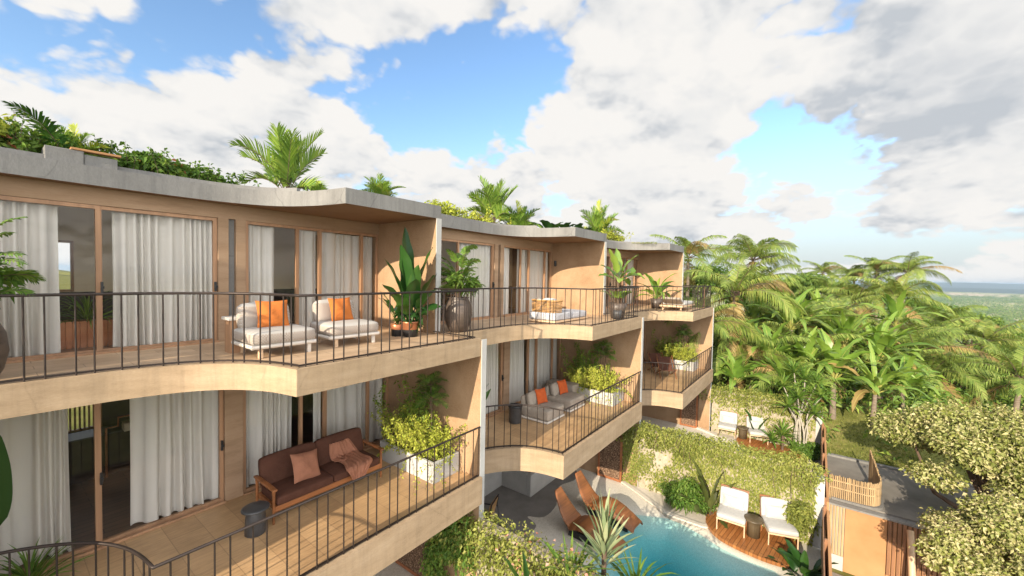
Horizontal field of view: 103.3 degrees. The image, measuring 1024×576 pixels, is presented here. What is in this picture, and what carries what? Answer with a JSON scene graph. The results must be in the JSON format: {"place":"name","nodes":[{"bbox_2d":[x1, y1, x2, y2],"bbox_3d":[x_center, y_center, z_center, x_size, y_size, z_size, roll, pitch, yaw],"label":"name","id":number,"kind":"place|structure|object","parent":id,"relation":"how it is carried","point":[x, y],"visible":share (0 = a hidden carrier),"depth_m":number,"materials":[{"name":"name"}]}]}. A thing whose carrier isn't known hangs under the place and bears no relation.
{"place":"outdoors","nodes":[
{"label":"outdoors","id":0,"kind":"place"},
{"bbox_2d":[0,0,1023,283],"label":"sky","id":1,"kind":"structure","parent":0,"point":[833,130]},
{"bbox_2d":[484,470,576,539],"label":"terrace paving","id":2,"kind":"structure","parent":0,"point":[516,507],"depth_m":12.85,"materials":[{"name":"concrete"}]},
{"bbox_2d":[502,471,555,496],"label":"wall","id":3,"kind":"structure","parent":2,"relation":"on","point":[529,484],"depth_m":13.55,"materials":[{"name":"concrete"}]},
{"bbox_2d":[59,270,1023,575],"bbox_3d":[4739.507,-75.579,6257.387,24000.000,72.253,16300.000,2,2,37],"label":"ground","id":4,"kind":"structure","parent":0,"point":[835,438],"depth_m":18.84,"materials":[{"name":"green plant"}]},
{"bbox_2d":[0,147,486,575],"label":"terraced house","id":5,"kind":"structure","parent":4,"relation":"on","point":[372,523],"depth_m":7.08,"materials":[{"name":"concrete"}]},
{"bbox_2d":[0,435,12,524],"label":"leaf plant","id":6,"kind":"object","parent":5,"relation":"attached to","point":[6,489],"visible":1,"depth_m":4.62,"materials":[{"name":"green plant"}]},
{"bbox_2d":[0,216,45,373],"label":"urn plant","id":7,"kind":"object","parent":5,"relation":"on","point":[9,277],"visible":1,"depth_m":4.71,"materials":[{"name":"green plant"}]},
{"bbox_2d":[0,201,60,356],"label":"curtain","id":8,"kind":"object","parent":5,"relation":"hanging from","point":[34,237],"visible":0.77,"depth_m":6.10,"materials":[{"name":"fabric"}]},
{"bbox_2d":[0,409,70,573],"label":"curtain","id":9,"kind":"object","parent":5,"relation":"hanging from","point":[36,445],"visible":0.81,"depth_m":5.83,"materials":[{"name":"fabric"}]},
{"bbox_2d":[0,109,78,152],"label":"roof shrub","id":10,"kind":"object","parent":5,"relation":"on","point":[30,139],"visible":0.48,"depth_m":6.04,"materials":[{"name":"green plant"}]},
{"bbox_2d":[0,535,92,575],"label":"grass clump","id":11,"kind":"object","parent":5,"relation":"on","point":[34,570],"visible":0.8,"depth_m":5.47,"materials":[{"name":"green plant"}]},
{"bbox_2d":[41,145,120,169],"bbox_3d":[-6.791,-2.024,6.403,0.515,0.250,0.820,2,2,37],"label":"roof trough","id":12,"kind":"object","parent":5,"relation":"on","point":[74,155],"visible":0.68,"depth_m":6.22,"materials":[{"name":"concrete"}]},
{"bbox_2d":[2,101,71,147],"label":"palm frond","id":13,"kind":"object","parent":12,"relation":"in","point":[51,128],"visible":0.91,"depth_m":6.15,"materials":[{"name":"green plant"}]},
{"bbox_2d":[59,290,112,349],"bbox_3d":[-7.487,0.515,7.194,1.342,1.018,1.320,1,2,-14],"label":"indoor planter","id":14,"kind":"object","parent":5,"relation":"on","point":[84,333],"visible":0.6,"depth_m":7.04,"materials":[{"name":"brown wood"}]},
{"bbox_2d":[68,423,129,485],"bbox_3d":[-8.837,3.461,8.323,0.550,0.890,2.940,2,2,37],"label":"sideboard","id":15,"kind":"object","parent":5,"relation":"on","point":[81,454],"visible":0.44,"depth_m":8.34,"materials":[{"name":"brown wood"}]},
{"bbox_2d":[91,134,223,182],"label":"roof shrub","id":16,"kind":"object","parent":5,"relation":"on","point":[156,162],"visible":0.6,"depth_m":7.16,"materials":[{"name":"green plant"}]},
{"bbox_2d":[112,212,211,346],"bbox_3d":[-6.249,-0.123,7.331,0.260,2.307,1.402,2,2,37],"label":"curtain","id":17,"kind":"object","parent":5,"relation":"hanging from","point":[158,254],"visible":0.91,"depth_m":7.29,"materials":[{"name":"fabric"}]},
{"bbox_2d":[130,390,217,525],"bbox_3d":[-5.906,2.841,7.141,0.236,2.287,1.213,2,2,37],"label":"curtain","id":18,"kind":"object","parent":5,"relation":"hanging from","point":[173,451],"visible":0.89,"depth_m":7.10,"materials":[{"name":"fabric"}]},
{"bbox_2d":[162,155,260,186],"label":"roof shrub","id":19,"kind":"object","parent":5,"relation":"on","point":[194,173],"visible":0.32,"depth_m":7.94,"materials":[{"name":"green plant"}]},
{"bbox_2d":[241,500,269,537],"bbox_3d":[-4.236,3.824,6.688,0.410,0.440,0.410,2,2,37],"label":"side table","id":20,"kind":"object","parent":5,"relation":"on","point":[252,512],"visible":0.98,"depth_m":6.59,"materials":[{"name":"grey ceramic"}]},
{"bbox_2d":[248,225,273,302],"bbox_3d":[-5.333,-0.144,8.551,0.152,2.308,0.594,2,2,37],"label":"curtain","id":21,"kind":"object","parent":5,"relation":"hanging from","point":[261,259],"visible":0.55,"depth_m":8.57,"materials":[{"name":"fabric"}]},
{"bbox_2d":[246,390,291,487],"bbox_3d":[-5.011,2.821,8.316,0.165,2.288,0.968,2,2,37],"label":"curtain","id":22,"kind":"object","parent":5,"relation":"hanging from","point":[268,421],"visible":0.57,"depth_m":8.29,"materials":[{"name":"fabric"}]},
{"bbox_2d":[231,302,315,358],"bbox_3d":[-4.046,0.674,6.904,0.936,0.848,1.028,2,2,37],"label":"lounge chair","id":23,"kind":"object","parent":5,"relation":"on","point":[252,332],"visible":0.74,"depth_m":6.70,"materials":[{"name":"white fabric"}]},
{"bbox_2d":[255,300,289,327],"bbox_3d":[-4.101,0.441,6.941,0.236,0.459,0.513,2,2,37],"label":"scatter cushion","id":24,"kind":"object","parent":23,"relation":"on","point":[276,313],"visible":0.84,"depth_m":6.89,"materials":[{"name":"orange fabric"}]},
{"bbox_2d":[228,121,327,190],"bbox_3d":[-5.316,-3.045,9.722,2.300,1.859,2.231,2,2,14],"label":"roof palm","id":25,"kind":"object","parent":5,"relation":"on","point":[285,169],"visible":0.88,"depth_m":9.34,"materials":[{"name":"green plant"}]},
{"bbox_2d":[299,230,314,326],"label":"curtain","id":26,"kind":"object","parent":5,"relation":"hanging from","point":[306,262],"visible":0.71,"depth_m":9.35,"materials":[{"name":"fabric"}]},
{"bbox_2d":[253,427,383,524],"bbox_3d":[-3.716,3.543,7.970,0.877,0.940,2.205,2,2,37],"label":"sofa","id":27,"kind":"object","parent":5,"relation":"on","point":[280,489],"visible":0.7,"depth_m":7.57,"materials":[{"name":"brown fabric"}]},
{"bbox_2d":[290,449,320,483],"bbox_3d":[-3.871,3.336,7.607,0.312,0.528,0.570,2,2,37],"label":"scatter cushion","id":28,"kind":"object","parent":27,"relation":"on","point":[305,465],"visible":1,"depth_m":7.52,"materials":[{"name":"fabric"}]},
{"bbox_2d":[329,438,372,479],"bbox_3d":[-3.272,3.485,8.302,0.799,0.561,0.625,2,2,37],"label":"throw blanket","id":29,"kind":"object","parent":27,"relation":"on","point":[351,457],"visible":0.98,"depth_m":8.29,"materials":[{"name":"fabric"}]},
{"bbox_2d":[310,299,378,347],"bbox_3d":[-3.303,0.654,7.984,0.936,0.848,1.028,3,2,39],"label":"lounge chair","id":30,"kind":"object","parent":5,"relation":"on","point":[325,326],"visible":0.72,"depth_m":7.80,"materials":[{"name":"fabric"}]},
{"bbox_2d":[322,233,371,320],"bbox_3d":[-4.151,-0.173,10.163,0.140,2.308,1.431,2,2,37],"label":"curtain","id":31,"kind":"object","parent":5,"relation":"hanging from","point":[340,263],"visible":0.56,"depth_m":10.14,"materials":[{"name":"fabric"}]},
{"bbox_2d":[327,378,381,443],"bbox_3d":[-3.848,2.794,9.886,0.138,2.288,1.554,2,2,36],"label":"curtain","id":32,"kind":"object","parent":5,"relation":"hanging from","point":[345,407],"visible":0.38,"depth_m":9.86,"materials":[{"name":"fabric"}]},
{"bbox_2d":[382,228,440,336],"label":"potted strelitzia","id":33,"kind":"object","parent":5,"relation":"on","point":[410,279],"visible":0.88,"depth_m":8.78,"materials":[{"name":"green plant"}]},
{"bbox_2d":[380,435,458,483],"bbox_3d":[-2.122,3.790,9.164,1.840,0.430,0.740,2,2,37],"label":"planter box","id":34,"kind":"object","parent":5,"relation":"on","point":[390,456],"visible":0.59,"depth_m":8.74,"materials":[{"name":"concrete"}]},
{"bbox_2d":[373,375,438,449],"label":"climbing shrub","id":35,"kind":"object","parent":34,"relation":"in","point":[417,411],"visible":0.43,"depth_m":9.22,"materials":[{"name":"green plant"}]},
{"bbox_2d":[367,404,466,494],"bbox_3d":[-2.172,3.483,9.130,3.014,1.596,1.720,2,2,37],"label":"lime shrub","id":36,"kind":"object","parent":34,"relation":"in","point":[405,437],"visible":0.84,"depth_m":8.84,"materials":[{"name":"green plant"}]},
{"bbox_2d":[414,371,449,430],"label":"bamboo palm","id":37,"kind":"object","parent":34,"relation":"in","point":[424,382],"visible":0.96,"depth_m":8.87,"materials":[{"name":"green plant"}]},
{"bbox_2d":[418,514,478,575],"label":"hanging vine","id":38,"kind":"object","parent":5,"relation":"hanging from","point":[429,567],"visible":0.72,"depth_m":8.73,"materials":[{"name":"green plant"}]},
{"bbox_2d":[440,214,643,496],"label":"terraced house","id":39,"kind":"structure","parent":4,"relation":"on","point":[567,444],"depth_m":12.95,"materials":[{"name":"concrete"}]},
{"bbox_2d":[426,245,484,332],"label":"urn plant","id":40,"kind":"object","parent":39,"relation":"on","point":[455,279],"visible":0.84,"depth_m":9.59,"materials":[{"name":"green plant"}]},
{"bbox_2d":[459,243,489,316],"bbox_3d":[-1.174,-0.196,12.675,0.217,2.308,1.402,3,2,40],"label":"curtain","id":41,"kind":"object","parent":39,"relation":"hanging from","point":[482,254],"visible":0.41,"depth_m":12.87,"materials":[{"name":"fabric"}]},
{"bbox_2d":[463,175,520,224],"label":"roof palm","id":42,"kind":"object","parent":39,"relation":"on","point":[495,199],"visible":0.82,"depth_m":15.45,"materials":[{"name":"green plant"}]},
{"bbox_2d":[486,343,497,413],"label":"curtain","id":43,"kind":"object","parent":39,"relation":"hanging from","point":[492,370],"visible":0.18,"depth_m":12.68,"materials":[{"name":"fabric"}]},
{"bbox_2d":[509,340,523,403],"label":"curtain","id":44,"kind":"object","parent":39,"relation":"hanging from","point":[516,389],"visible":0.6,"depth_m":13.73,"materials":[{"name":"fabric"}]},
{"bbox_2d":[525,250,547,311],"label":"curtain","id":45,"kind":"object","parent":39,"relation":"hanging from","point":[536,268],"visible":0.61,"depth_m":15.34,"materials":[{"name":"fabric"}]},
{"bbox_2d":[528,338,556,391],"bbox_3d":[1.157,2.724,15.070,0.184,2.286,1.794,2,2,37],"label":"curtain","id":46,"kind":"object","parent":39,"relation":"hanging from","point":[543,360],"visible":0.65,"depth_m":14.99,"materials":[{"name":"fabric"}]},
{"bbox_2d":[521,389,563,424],"bbox_3d":[0.936,3.550,12.426,1.013,0.779,0.984,2,2,37],"label":"lounge chair","id":47,"kind":"object","parent":39,"relation":"on","point":[530,398],"visible":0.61,"depth_m":12.19,"materials":[{"name":"beige fabric"}]},
{"bbox_2d":[528,298,586,322],"bbox_3d":[1.495,0.651,12.775,0.956,0.735,2.050,2,2,37],"label":"daybed","id":48,"kind":"object","parent":39,"relation":"on","point":[548,311],"visible":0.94,"depth_m":12.03,"materials":[{"name":"white fabric"}]},
{"bbox_2d":[579,384,623,406],"bbox_3d":[2.919,3.719,14.446,1.840,0.430,0.900,2,2,37],"label":"planter box","id":49,"kind":"object","parent":39,"relation":"on","point":[590,393],"visible":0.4,"depth_m":13.91,"materials":[{"name":"concrete"}]},
{"bbox_2d":[561,361,634,409],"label":"lime shrub","id":50,"kind":"object","parent":49,"relation":"in","point":[595,377],"visible":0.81,"depth_m":14.05,"materials":[{"name":"green plant"}]},
{"bbox_2d":[597,435,623,482],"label":"wall","id":51,"kind":"structure","parent":39,"relation":"attached to","point":[610,465],"depth_m":14.44,"materials":[{"name":"brown stone"}]},
{"bbox_2d":[599,248,644,318],"bbox_3d":[3.722,-0.170,13.681,1.481,2.402,1.473,0,2,-36],"label":"potted banana","id":52,"kind":"object","parent":39,"relation":"on","point":[616,261],"visible":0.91,"depth_m":13.61,"materials":[{"name":"plant"}]},
{"bbox_2d":[604,240,713,430],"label":"terraced house","id":53,"kind":"structure","parent":4,"relation":"on","point":[666,396],"depth_m":19.27,"materials":[{"name":"paint"}]},
{"bbox_2d":[579,199,623,233],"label":"roof palm","id":54,"kind":"object","parent":53,"relation":"on","point":[596,219],"visible":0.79,"depth_m":20.71,"materials":[{"name":"green plant"}]},
{"bbox_2d":[649,234,739,299],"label":"coconut palm","id":55,"kind":"object","parent":4,"relation":"on","point":[693,248],"visible":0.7,"depth_m":25.96,"materials":[{"name":"green plant"}]},
{"bbox_2d":[664,297,762,355],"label":"coconut palm","id":56,"kind":"object","parent":4,"relation":"on","point":[722,329],"visible":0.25,"depth_m":20.38,"materials":[{"name":"plant"}]},
{"bbox_2d":[712,345,772,393],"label":"banana plant","id":57,"kind":"object","parent":4,"relation":"on","point":[736,370],"visible":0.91,"depth_m":20.04,"materials":[{"name":"green plant"}]},
{"bbox_2d":[683,256,806,361],"bbox_3d":[12.999,2.278,23.425,7.306,7.993,6.630,1,2,9],"label":"coconut palm","id":58,"kind":"object","parent":4,"relation":"on","point":[738,284],"visible":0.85,"depth_m":22.49,"materials":[{"name":"green plant"}]},
{"bbox_2d":[710,234,802,303],"bbox_3d":[20.171,0.952,34.138,6.998,11.662,6.560,2,2,18],"label":"coconut palm","id":59,"kind":"object","parent":4,"relation":"on","point":[747,251],"visible":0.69,"depth_m":33.62,"materials":[{"name":"green plant"}]},
{"bbox_2d":[714,261,813,325],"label":"coconut palm","id":60,"kind":"object","parent":4,"relation":"on","point":[770,270],"visible":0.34,"depth_m":26.85,"materials":[{"name":"green plant"}]},
{"bbox_2d":[712,330,819,397],"bbox_3d":[13.117,4.552,21.448,5.350,4.646,5.553,-1,2,-44],"label":"coconut palm","id":61,"kind":"object","parent":4,"relation":"on","point":[748,349],"visible":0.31,"depth_m":20.61,"materials":[{"name":"green plant"}]},
{"bbox_2d":[711,390,822,446],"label":"garden wall","id":62,"kind":"structure","parent":4,"relation":"on","point":[816,436],"depth_m":18.13,"materials":[{"name":"stone"}]},
{"bbox_2d":[699,382,826,445],"bbox_3d":[10.637,5.746,18.772,6.215,2.433,0.976,2,2,37],"label":"climbing vine","id":63,"kind":"object","parent":62,"relation":"attached to","point":[776,410],"visible":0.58,"depth_m":18.30,"materials":[{"name":"green plant"}]},
{"bbox_2d":[744,277,853,345],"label":"banana plant","id":64,"kind":"object","parent":4,"relation":"on","point":[800,298],"visible":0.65,"depth_m":23.84,"materials":[{"name":"green plant"}]},
{"bbox_2d":[759,326,863,403],"bbox_3d":[14.768,4.284,20.309,3.906,4.600,3.642,1,2,-6],"label":"banana plant","id":65,"kind":"object","parent":4,"relation":"on","point":[810,348],"visible":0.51,"depth_m":20.10,"materials":[{"name":"green plant"}]},
{"bbox_2d":[791,328,891,419],"bbox_3d":[16.070,4.328,20.118,3.848,4.435,4.255,1,2,10],"label":"banana plant","id":66,"kind":"object","parent":4,"relation":"on","point":[827,344],"visible":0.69,"depth_m":19.95,"materials":[{"name":"green plant"}]},
{"bbox_2d":[796,303,901,390],"bbox_3d":[18.879,3.462,23.096,4.477,5.560,4.673,2,2,20],"label":"banana plant","id":67,"kind":"object","parent":4,"relation":"on","point":[848,325],"visible":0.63,"depth_m":22.69,"materials":[{"name":"green plant"}]},
{"bbox_2d":[812,275,917,325],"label":"coconut palm","id":68,"kind":"object","parent":4,"relation":"on","point":[855,289],"visible":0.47,"depth_m":33.72,"materials":[{"name":"green plant"}]},
{"bbox_2d":[710,353,1023,460],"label":"undergrowth","id":69,"kind":"object","parent":4,"relation":"on","point":[850,392],"visible":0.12,"depth_m":20.84,"materials":[{"name":"green plant"}]},
{"bbox_2d":[823,339,933,428],"bbox_3d":[17.131,4.627,19.029,3.972,4.043,3.805,0,2,-27],"label":"banana plant","id":70,"kind":"object","parent":4,"relation":"on","point":[880,379],"visible":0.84,"depth_m":18.96,"materials":[{"name":"green plant"}]},
{"bbox_2d":[835,311,942,399],"bbox_3d":[20.225,3.773,22.570,4.996,5.023,4.786,2,2,16],"label":"banana plant","id":71,"kind":"object","parent":4,"relation":"on","point":[887,339],"visible":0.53,"depth_m":22.04,"materials":[{"name":"green plant"}]},
{"bbox_2d":[840,270,955,327],"bbox_3d":[30.281,3.385,32.518,6.443,9.851,6.873,1,2,-3],"label":"coconut palm","id":72,"kind":"object","parent":4,"relation":"on","point":[898,288],"visible":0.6,"depth_m":31.62,"materials":[{"name":"green plant"}]},
{"bbox_2d":[858,349,942,412],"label":"banana plant","id":73,"kind":"object","parent":4,"relation":"on","point":[916,380],"visible":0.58,"depth_m":20.59,"materials":[{"name":"green plant"}]},
{"bbox_2d":[861,288,949,330],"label":"banana plant","id":74,"kind":"object","parent":4,"relation":"on","point":[892,306],"visible":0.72,"depth_m":26.79,"materials":[{"name":"green plant"}]},
{"bbox_2d":[823,403,998,486],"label":"bank grass","id":75,"kind":"structure","parent":4,"relation":"on","point":[894,453],"depth_m":17.80,"materials":[{"name":"green plant"}]},
{"bbox_2d":[866,251,961,327],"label":"coconut palm","id":76,"kind":"object","parent":4,"relation":"on","point":[913,263],"visible":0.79,"depth_m":43.13,"materials":[{"name":"green plant"}]},
{"bbox_2d":[829,499,1010,575],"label":"entrance wall","id":77,"kind":"structure","parent":4,"relation":"on","point":[865,542],"depth_m":13.27,"materials":[{"name":"paint"}]},
{"bbox_2d":[886,317,998,389],"bbox_3d":[27.074,4.660,27.090,6.408,5.753,6.173,1,2,-6],"label":"coconut palm","id":78,"kind":"object","parent":4,"relation":"on","point":[917,325],"visible":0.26,"depth_m":26.23,"materials":[{"name":"green plant"}]},
{"bbox_2d":[865,397,1023,512],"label":"flowering tree","id":79,"kind":"object","parent":4,"relation":"on","point":[980,446],"visible":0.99,"depth_m":12.32,"materials":[{"name":"green plant"}]},
{"bbox_2d":[893,325,999,377],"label":"coconut palm","id":80,"kind":"object","parent":4,"relation":"on","point":[929,336],"visible":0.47,"depth_m":24.13,"materials":[{"name":"green plant"}]},
{"bbox_2d":[873,292,1023,396],"bbox_3d":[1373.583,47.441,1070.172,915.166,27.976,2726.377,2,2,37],"label":"distant scrub","id":81,"kind":"object","parent":4,"relation":"on","point":[944,300],"visible":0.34,"depth_m":1116.02,"materials":[{"name":"green plant"}]},
{"bbox_2d":[904,301,999,351],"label":"coconut palm","id":82,"kind":"object","parent":4,"relation":"on","point":[933,318],"visible":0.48,"depth_m":33.24,"materials":[{"name":"green plant"}]},
{"bbox_2d":[898,341,1010,406],"bbox_3d":[25.230,5.820,23.953,5.311,5.192,4.979,0,2,-22],"label":"coconut palm","id":83,"kind":"object","parent":4,"relation":"on","point":[934,366],"visible":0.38,"depth_m":23.02,"materials":[{"name":"green plant"}]},
{"bbox_2d":[909,486,1023,575],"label":"flowering tree","id":84,"kind":"object","parent":4,"relation":"on","point":[984,524],"visible":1,"depth_m":9.76,"materials":[{"name":"green plant"}]},
{"bbox_2d":[939,315,1023,397],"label":"coconut palm","id":85,"kind":"object","parent":4,"relation":"on","point":[985,331],"visible":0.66,"depth_m":29.63,"materials":[{"name":"green plant"}]},
{"bbox_2d":[941,346,1023,411],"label":"coconut palm","id":86,"kind":"object","parent":4,"relation":"on","point":[1016,370],"visible":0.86,"depth_m":22.24,"materials":[{"name":"green plant"}]},
{"bbox_2d":[528,468,622,551],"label":"patio","id":87,"kind":"structure","parent":0,"point":[551,526],"depth_m":12.52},
{"bbox_2d":[555,486,627,556],"bbox_3d":[2.115,6.422,11.231,2.090,1.040,0.829,3,2,41],"label":"pool lounger","id":88,"kind":"object","parent":87,"relation":"on","point":[570,514],"visible":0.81,"depth_m":11.32,"materials":[{"name":"brown wood"}]},
{"bbox_2d":[575,470,642,533],"bbox_3d":[2.844,6.404,12.228,2.090,1.040,0.829,3,2,43],"label":"pool lounger","id":89,"kind":"object","parent":87,"relation":"on","point":[587,492],"visible":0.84,"depth_m":12.11,"materials":[{"name":"brown wood"}]},
{"bbox_2d":[561,485,820,575],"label":"pool floor","id":90,"kind":"structure","parent":0,"point":[683,549],"depth_m":11.17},
{"bbox_2d":[477,519,598,575],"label":"garden wall","id":91,"kind":"structure","parent":90,"relation":"on","point":[544,550],"depth_m":8.06,"materials":[{"name":"plant"}]},
{"bbox_2d":[425,507,615,575],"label":"flowering hedge","id":92,"kind":"object","parent":91,"relation":"attached to","point":[516,562],"visible":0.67,"depth_m":7.99,"materials":[{"name":"green plant"}]},
{"bbox_2d":[568,490,641,575],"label":"spiky plant","id":93,"kind":"object","parent":90,"relation":"on","point":[605,542],"visible":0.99,"depth_m":7.39,"materials":[{"name":"green plant"}]},
{"bbox_2d":[622,484,705,529],"bbox_3d":[4.498,7.010,13.200,3.720,0.230,1.099,2,2,37],"label":"planting bed","id":94,"kind":"object","parent":90,"relation":"on","point":[657,498],"visible":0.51,"depth_m":12.63,"materials":[{"name":"stone"}]},
{"bbox_2d":[657,475,717,515],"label":"shrub","id":95,"kind":"object","parent":94,"relation":"on","point":[673,491],"visible":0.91,"depth_m":12.45,"materials":[{"name":"green plant"}]},
{"bbox_2d":[706,511,799,568],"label":"timber deck","id":96,"kind":"structure","parent":90,"relation":"on","point":[761,549],"depth_m":11.05,"materials":[{"name":"brown wood"}]},
{"bbox_2d":[716,484,748,537],"bbox_3d":[6.371,6.412,11.699,0.740,0.956,0.881,2,2,35],"label":"pool chair","id":97,"kind":"object","parent":96,"relation":"on","point":[733,507],"visible":0.98,"depth_m":11.71,"materials":[{"name":"white fabric"}]},
{"bbox_2d":[760,494,798,549],"bbox_3d":[7.367,6.446,11.191,0.740,0.956,0.881,2,2,17],"label":"pool chair","id":98,"kind":"object","parent":96,"relation":"on","point":[772,510],"visible":0.84,"depth_m":11.25,"materials":[{"name":"white fabric"}]},
{"bbox_2d":[782,498,821,541],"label":"shrub","id":99,"kind":"object","parent":96,"relation":"on","point":[799,517],"visible":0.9,"depth_m":10.97,"materials":[{"name":"green plant"}]},
{"bbox_2d":[765,538,838,575],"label":"broad leaf plant","id":100,"kind":"object","parent":90,"relation":"on","point":[794,557],"visible":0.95,"depth_m":10.02,"materials":[{"name":"green plant"}]},
{"bbox_2d":[821,505,831,575],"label":"slat fence","id":101,"kind":"object","parent":90,"relation":"on","point":[826,562],"visible":1,"depth_m":9.46,"materials":[{"name":"brown wood"}]},
{"bbox_2d":[693,430,819,466],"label":"pool floor","id":102,"kind":"structure","parent":0,"point":[729,437],"depth_m":18.59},
{"bbox_2d":[638,428,824,548],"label":"garden wall","id":103,"kind":"structure","parent":102,"relation":"on","point":[663,462],"depth_m":12.62,"materials":[{"name":"stone"}]},
{"bbox_2d":[610,420,832,546],"bbox_3d":[5.860,5.743,12.936,6.847,2.589,1.013,2,2,37],"label":"climbing vine","id":104,"kind":"object","parent":103,"relation":"attached to","point":[690,450],"visible":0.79,"depth_m":12.29,"materials":[{"name":"green plant"}]},
{"bbox_2d":[736,437,803,460],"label":"timber deck","id":105,"kind":"structure","parent":102,"relation":"on","point":[755,443],"depth_m":17.43,"materials":[{"name":"brown wood"}]},
{"bbox_2d":[768,356,839,450],"bbox_3d":[12.000,4.955,16.843,2.574,3.998,1.994,2,2,37],"label":"dragon tree","id":106,"kind":"object","parent":105,"relation":"on","point":[817,379],"visible":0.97,"depth_m":16.71,"materials":[{"name":"green plant"}]},
{"bbox_2d":[827,455,1008,523],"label":"roof","id":107,"kind":"structure","parent":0,"point":[904,497],"depth_m":14.71,"materials":[{"name":"concrete"}]},
{"bbox_2d":[829,450,883,510],"bbox_3d":[12.483,6.730,14.191,2.491,1.326,1.170,0,2,-24],"label":"bamboo screen","id":108,"kind":"object","parent":107,"relation":"on","point":[873,500],"visible":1,"depth_m":13.86,"materials":[{"name":"wood"}]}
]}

